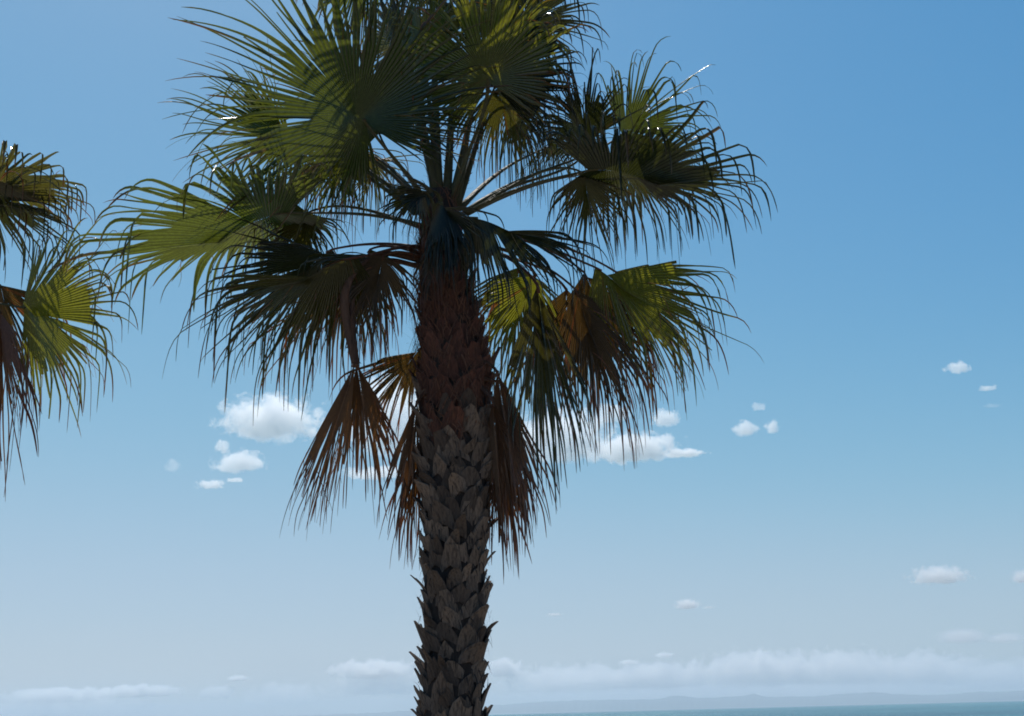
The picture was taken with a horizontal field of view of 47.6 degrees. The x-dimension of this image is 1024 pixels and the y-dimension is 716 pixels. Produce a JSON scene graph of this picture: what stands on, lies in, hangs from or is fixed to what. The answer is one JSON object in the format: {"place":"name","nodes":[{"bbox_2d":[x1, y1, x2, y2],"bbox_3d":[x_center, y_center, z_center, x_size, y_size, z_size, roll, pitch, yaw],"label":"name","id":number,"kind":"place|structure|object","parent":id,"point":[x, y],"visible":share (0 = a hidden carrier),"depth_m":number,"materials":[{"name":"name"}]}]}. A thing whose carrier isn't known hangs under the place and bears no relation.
{"place":"outdoors","nodes":[
{"label":"outdoors","id":0,"kind":"place"},
{"bbox_2d":[0,140,137,500],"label":"palm tree","id":1,"kind":"object","parent":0,"point":[44,337],"visible":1,"depth_m":7.75,"materials":[{"name":"green plant"}]},
{"bbox_2d":[45,0,777,715],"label":"palm tree","id":2,"kind":"object","parent":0,"point":[461,450],"visible":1,"depth_m":7.46,"materials":[{"name":"green plant"}]},
{"bbox_2d":[0,0,1023,715],"label":"sky","id":3,"kind":"structure","parent":0,"point":[844,514],"materials":[{"name":"blue"}]},
{"bbox_2d":[301,690,1023,715],"bbox_3d":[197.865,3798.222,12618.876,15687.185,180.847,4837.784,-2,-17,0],"label":"hills","id":4,"kind":"structure","parent":0,"point":[724,702],"depth_m":12425.30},
{"bbox_2d":[488,701,1023,715],"bbox_3d":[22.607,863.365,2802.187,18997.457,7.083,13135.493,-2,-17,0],"label":"sea","id":5,"kind":"structure","parent":0,"point":[1008,708],"depth_m":661.40,"materials":[{"name":"liquid"}]}
]}

